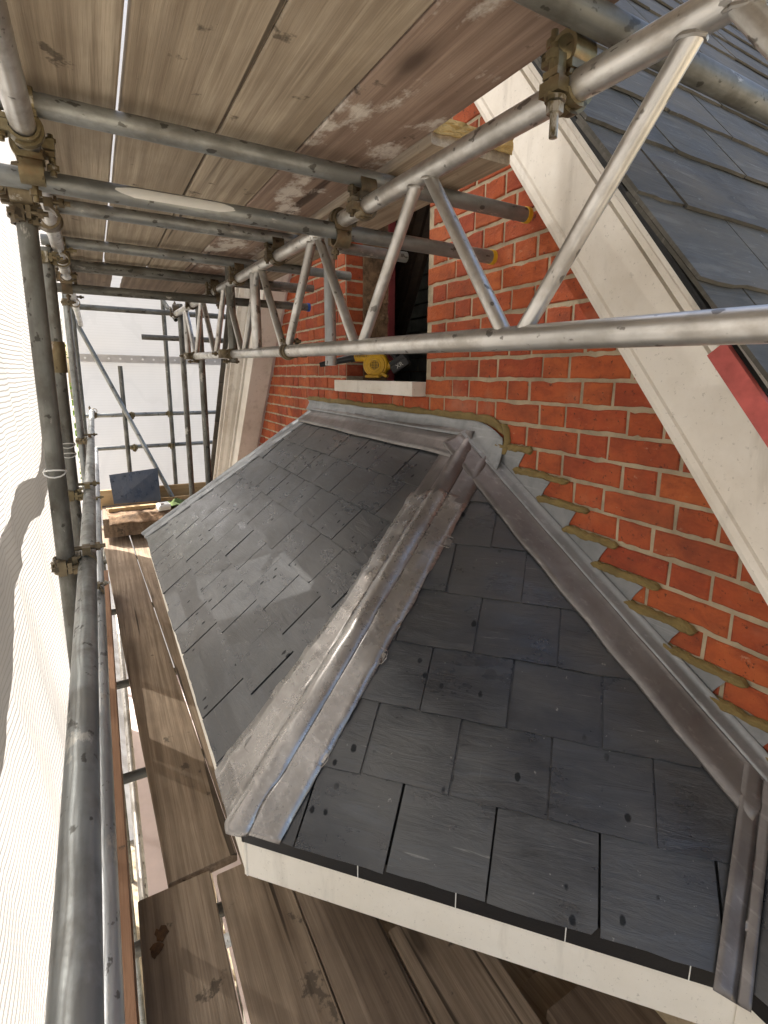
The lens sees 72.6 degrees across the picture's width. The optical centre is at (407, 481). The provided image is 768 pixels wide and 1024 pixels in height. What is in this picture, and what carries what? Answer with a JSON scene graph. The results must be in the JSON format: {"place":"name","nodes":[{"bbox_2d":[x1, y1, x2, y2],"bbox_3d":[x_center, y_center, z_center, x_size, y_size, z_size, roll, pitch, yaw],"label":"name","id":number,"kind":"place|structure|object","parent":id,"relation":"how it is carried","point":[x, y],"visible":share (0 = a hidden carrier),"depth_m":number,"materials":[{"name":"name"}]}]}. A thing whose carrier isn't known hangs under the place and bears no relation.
{"place":"outdoors","nodes":[
{"label":"outdoors","id":0,"kind":"place"},
{"bbox_2d":[69,383,81,478],"bbox_3d":[-5.492,1.442,7.662,3.039,6.428,2.977,-6,13,-30],"label":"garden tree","id":1,"kind":"object","parent":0,"point":[75,425],"depth_m":7.14,"materials":[{"name":"green plant"}]},
{"bbox_2d":[71,399,236,1019],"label":"ground","id":2,"kind":"structure","parent":0,"point":[135,892],"depth_m":6.30,"materials":[{"name":"beige concrete"}]},
{"bbox_2d":[0,0,767,1023],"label":"scaffold","id":3,"kind":"object","parent":2,"relation":"on","point":[86,978],"visible":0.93,"depth_m":1.16,"materials":[{"name":"metal"}]},
{"bbox_2d":[0,110,82,1023],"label":"debris netting","id":4,"kind":"object","parent":3,"relation":"hanging from","point":[34,678],"visible":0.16,"depth_m":1.15,"materials":[{"name":"white fabric"}]},
{"bbox_2d":[6,0,123,261],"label":"scaffold board","id":5,"kind":"object","parent":3,"relation":"on","point":[69,49],"visible":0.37,"depth_m":0.97,"materials":[{"name":"brown wood"}]},
{"bbox_2d":[76,262,111,286],"bbox_3d":[-1.920,-1.246,3.162,0.222,0.047,0.880,-6,13,-30],"label":"scaffold board","id":6,"kind":"object","parent":3,"relation":"on","point":[92,279],"visible":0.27,"depth_m":3.19,"materials":[{"name":"brown wood"}]},
{"bbox_2d":[104,570,139,1023],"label":"toe board","id":7,"kind":"object","parent":3,"relation":"attached to","point":[131,1006],"visible":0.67,"depth_m":1.69,"materials":[{"name":"brown wood"}]},
{"bbox_2d":[127,687,167,895],"bbox_3d":[-1.514,2.994,3.265,0.221,0.086,7.000,-6,13,-30],"label":"scaffold board","id":8,"kind":"object","parent":3,"relation":"on","point":[156,876],"visible":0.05,"depth_m":4.18,"materials":[{"name":"beige wood"}]},
{"bbox_2d":[76,0,226,840],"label":"end sheeting","id":9,"kind":"object","parent":3,"relation":"attached to","point":[115,339],"visible":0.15,"depth_m":6.18,"materials":[{"name":"white plastic"}]},
{"bbox_2d":[100,482,205,509],"bbox_3d":[-2.756,0.150,5.874,1.250,0.210,0.036,-6,13,-30],"label":"toe board","id":10,"kind":"object","parent":3,"relation":"attached to","point":[176,490],"visible":0.21,"depth_m":5.89,"materials":[{"name":"brown wood"}]},
{"bbox_2d":[120,276,208,294],"bbox_3d":[-1.507,-1.230,3.293,0.522,0.037,0.680,-6,13,-30],"label":"scaffold board","id":11,"kind":"object","parent":3,"relation":"on","point":[156,285],"visible":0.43,"depth_m":3.17,"materials":[{"name":"brown wood"}]},
{"bbox_2d":[102,526,236,887],"bbox_3d":[-1.979,0.934,3.791,0.237,0.106,4.732,-6,13,-32],"label":"scaffold board","id":12,"kind":"object","parent":3,"relation":"on","point":[195,839],"visible":0.89,"depth_m":2.44,"materials":[{"name":"brown wood"}]},
{"bbox_2d":[102,499,185,537],"bbox_3d":[-2.619,0.360,5.633,1.150,0.190,0.620,-6,13,-30],"label":"timber stack","id":13,"kind":"object","parent":12,"relation":"on","point":[127,529],"visible":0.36,"depth_m":5.20,"materials":[{"name":"beige wood"}]},
{"bbox_2d":[107,505,177,525],"bbox_3d":[-2.663,0.327,5.393,0.766,0.105,0.470,-6,13,-30],"label":"hessian sack","id":14,"kind":"object","parent":13,"relation":"on","point":[120,517],"visible":0.5,"depth_m":5.22,"materials":[{"name":"brown fabric"}]},
{"bbox_2d":[109,468,160,503],"bbox_3d":[-2.884,0.051,5.535,0.466,0.328,0.210,-6,13,-30],"label":"leaning slate","id":15,"kind":"object","parent":14,"relation":"on","point":[135,486],"visible":1,"depth_m":5.53,"materials":[{"name":"grey stone"}]},
{"bbox_2d":[108,502,176,512],"bbox_3d":[-2.731,0.262,5.427,0.660,0.035,0.050,-6,13,-31],"label":"timber batten","id":16,"kind":"object","parent":14,"relation":"on","point":[128,508],"visible":0.71,"depth_m":5.35,"materials":[{"name":"beige wood"}]},
{"bbox_2d":[156,501,170,510],"bbox_3d":[-2.501,0.254,5.351,0.085,0.069,0.125,27,24,34],"label":"plastic box","id":17,"kind":"object","parent":14,"relation":"on","point":[163,506],"visible":1,"depth_m":5.32,"materials":[{"name":"white plastic"}]},
{"bbox_2d":[158,498,184,505],"bbox_3d":[-2.466,0.207,5.540,0.331,0.067,0.241,-6,13,-30],"label":"green cloth","id":18,"kind":"object","parent":14,"relation":"on","point":[176,501],"visible":0.47,"depth_m":5.52,"materials":[{"name":"green fabric"}]},
{"bbox_2d":[140,495,189,502],"bbox_3d":[-2.566,0.182,5.841,0.850,0.035,0.050,-5,13,-27],"label":"timber batten","id":19,"kind":"object","parent":13,"relation":"on","point":[169,498],"visible":0.21,"depth_m":5.79,"materials":[{"name":"brown wood"}]},
{"bbox_2d":[130,534,242,863],"bbox_3d":[-1.749,0.924,3.880,0.232,0.106,4.810,-6,13,-32],"label":"scaffold board","id":20,"kind":"object","parent":3,"relation":"on","point":[141,546],"visible":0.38,"depth_m":3.40,"materials":[{"name":"brown wood"}]},
{"bbox_2d":[138,871,242,1023],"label":"scaffold board","id":21,"kind":"object","parent":3,"relation":"on","point":[187,976],"visible":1,"depth_m":1.54,"materials":[{"name":"brown wood"}]},
{"bbox_2d":[154,925,168,941],"bbox_3d":[-0.760,1.399,1.616,0.039,0.001,0.054,-9,15,-42],"label":"dead leaf","id":22,"kind":"object","parent":21,"relation":"on","point":[160,934],"visible":1,"depth_m":1.62,"materials":[{"name":"brown plant"}]},
{"bbox_2d":[104,0,285,266],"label":"scaffold board","id":23,"kind":"object","parent":3,"relation":"on","point":[187,63],"visible":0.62,"depth_m":0.99,"materials":[{"name":"brown wood"}]},
{"bbox_2d":[174,667,249,1023],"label":"scaffold board","id":24,"kind":"object","parent":3,"relation":"on","point":[225,868],"visible":0.11,"depth_m":3.63,"materials":[{"name":"beige wood"}]},
{"bbox_2d":[220,920,243,1023],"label":"scaffold board","id":25,"kind":"object","parent":3,"relation":"on","point":[234,985],"visible":0.06,"depth_m":3.10,"materials":[{"name":"brown wood"}]},
{"bbox_2d":[217,863,343,1023],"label":"scaffold board","id":26,"kind":"object","parent":3,"relation":"on","point":[282,977],"visible":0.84,"depth_m":1.56,"materials":[{"name":"brown wood"}]},
{"bbox_2d":[147,0,434,270],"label":"scaffold board","id":27,"kind":"object","parent":3,"relation":"on","point":[315,62],"visible":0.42,"depth_m":1.00,"materials":[{"name":"brown wood"}]},
{"bbox_2d":[293,890,432,1023],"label":"scaffold board","id":28,"kind":"object","parent":3,"relation":"on","point":[368,979],"visible":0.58,"depth_m":1.54,"materials":[{"name":"brown wood"}]},
{"bbox_2d":[249,119,513,280],"bbox_3d":[-0.379,-1.021,2.182,0.245,0.059,2.171,-6,13,-30],"label":"scaffold board","id":29,"kind":"object","parent":3,"relation":"on","point":[445,134],"visible":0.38,"depth_m":1.39,"materials":[{"name":"wood"}]},
{"bbox_2d":[382,922,396,935],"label":"scaffold board","id":30,"kind":"object","parent":3,"relation":"on","point":[387,926],"depth_m":1.88,"materials":[{"name":"brown wood"}]},
{"bbox_2d":[185,0,618,275],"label":"scaffold board","id":31,"kind":"object","parent":3,"relation":"on","point":[437,64],"visible":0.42,"depth_m":1.03,"materials":[{"name":"wood"}]},
{"bbox_2d":[388,925,542,1023],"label":"scaffold board","id":32,"kind":"object","parent":3,"relation":"on","point":[452,983],"visible":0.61,"depth_m":1.50,"materials":[{"name":"brown wood"}]},
{"bbox_2d":[498,958,535,987],"bbox_3d":[0.229,1.615,1.696,1.300,0.036,0.215,-7,14,-35],"label":"scaffold board","id":33,"kind":"object","parent":3,"relation":"on","point":[520,975],"depth_m":1.70,"materials":[{"name":"brown wood"}]},
{"bbox_2d":[519,971,578,1023],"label":"scaffold board","id":34,"kind":"object","parent":3,"relation":"on","point":[542,993],"depth_m":1.60,"materials":[{"name":"brown wood"}]},
{"bbox_2d":[546,985,665,1023],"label":"scaffold board","id":35,"kind":"object","parent":3,"relation":"on","point":[579,1004],"visible":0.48,"depth_m":1.43,"materials":[{"name":"brown wood"}]},
{"bbox_2d":[211,0,767,1023],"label":"gable house","id":36,"kind":"structure","parent":2,"relation":"on","point":[657,458],"depth_m":1.40,"materials":[{"name":"red brick"}]},
{"bbox_2d":[319,354,410,377],"bbox_3d":[-0.225,-0.633,2.777,0.497,0.160,0.078,3,11,11],"label":"leaf blower","id":37,"kind":"object","parent":36,"relation":"on","point":[379,366],"visible":0.91,"depth_m":2.74,"materials":[{"name":"yellow plastic"}]},
{"bbox_2d":[141,396,767,1023],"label":"bay roof","id":38,"kind":"structure","parent":36,"relation":"attached to","point":[447,680],"depth_m":1.37,"materials":[{"name":"stone"}]},
{"bbox_2d":[150,942,163,958],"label":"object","id":39,"kind":"object","parent":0,"point":[156,948],"visible":1,"depth_m":1.57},
{"bbox_2d":[58,4,767,398],"label":"sky","id":40,"kind":"structure","parent":0,"point":[69,377],"materials":[{"name":"white"}]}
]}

